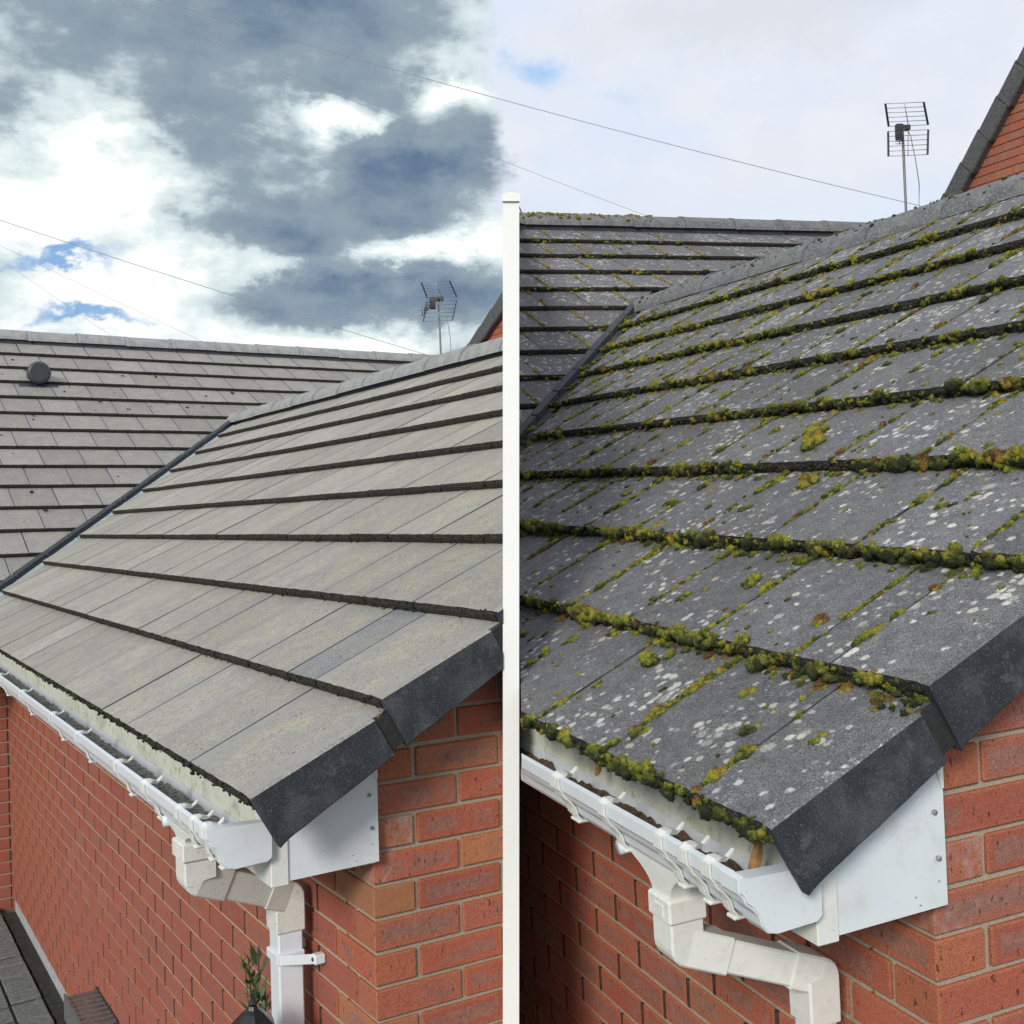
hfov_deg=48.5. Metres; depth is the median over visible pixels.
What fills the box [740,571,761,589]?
moss cushion
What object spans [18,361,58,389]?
roof vent
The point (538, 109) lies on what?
overhead wire
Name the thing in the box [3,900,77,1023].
drain channel
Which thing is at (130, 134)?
sky
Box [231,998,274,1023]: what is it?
garden lantern
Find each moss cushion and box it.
[638,648,660,666]
[729,633,750,650]
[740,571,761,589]
[744,652,770,673]
[795,472,819,489]
[799,429,826,452]
[803,423,830,434]
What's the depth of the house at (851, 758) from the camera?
2.43 m
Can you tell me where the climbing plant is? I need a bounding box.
[239,941,271,1010]
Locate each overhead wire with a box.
[0,220,429,355]
[0,245,200,340]
[1,260,110,335]
[117,0,643,214]
[159,0,919,205]
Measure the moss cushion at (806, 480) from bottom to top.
0.053 m
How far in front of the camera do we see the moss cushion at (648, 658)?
2.28 m
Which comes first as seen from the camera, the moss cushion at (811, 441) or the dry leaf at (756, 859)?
the dry leaf at (756, 859)
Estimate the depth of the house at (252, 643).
3.83 m
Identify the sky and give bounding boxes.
[0,0,1023,354]
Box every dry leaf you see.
[594,762,601,775]
[747,843,762,869]
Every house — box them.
[0,329,502,1023]
[466,291,502,345]
[519,172,1023,1023]
[940,47,1023,199]
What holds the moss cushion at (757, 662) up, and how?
on the house at (851, 758)
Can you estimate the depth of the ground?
7.07 m
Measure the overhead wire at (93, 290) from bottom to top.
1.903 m
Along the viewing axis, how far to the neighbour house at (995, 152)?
10.29 m
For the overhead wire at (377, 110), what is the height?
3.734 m
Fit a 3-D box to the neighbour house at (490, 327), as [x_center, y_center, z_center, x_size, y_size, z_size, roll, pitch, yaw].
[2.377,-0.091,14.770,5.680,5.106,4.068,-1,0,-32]
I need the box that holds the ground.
[0,909,54,1023]
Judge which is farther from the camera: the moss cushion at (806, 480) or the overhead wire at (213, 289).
the overhead wire at (213, 289)
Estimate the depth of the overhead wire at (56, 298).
11.95 m
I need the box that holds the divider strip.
[502,192,519,1023]
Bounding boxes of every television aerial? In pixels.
[419,281,456,353]
[884,102,928,211]
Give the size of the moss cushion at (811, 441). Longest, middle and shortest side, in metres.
0.084 x 0.084 x 0.070 m
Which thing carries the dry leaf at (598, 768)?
attached to the house at (851, 758)
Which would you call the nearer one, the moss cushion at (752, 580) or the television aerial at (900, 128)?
the moss cushion at (752, 580)
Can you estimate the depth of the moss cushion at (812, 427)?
2.97 m

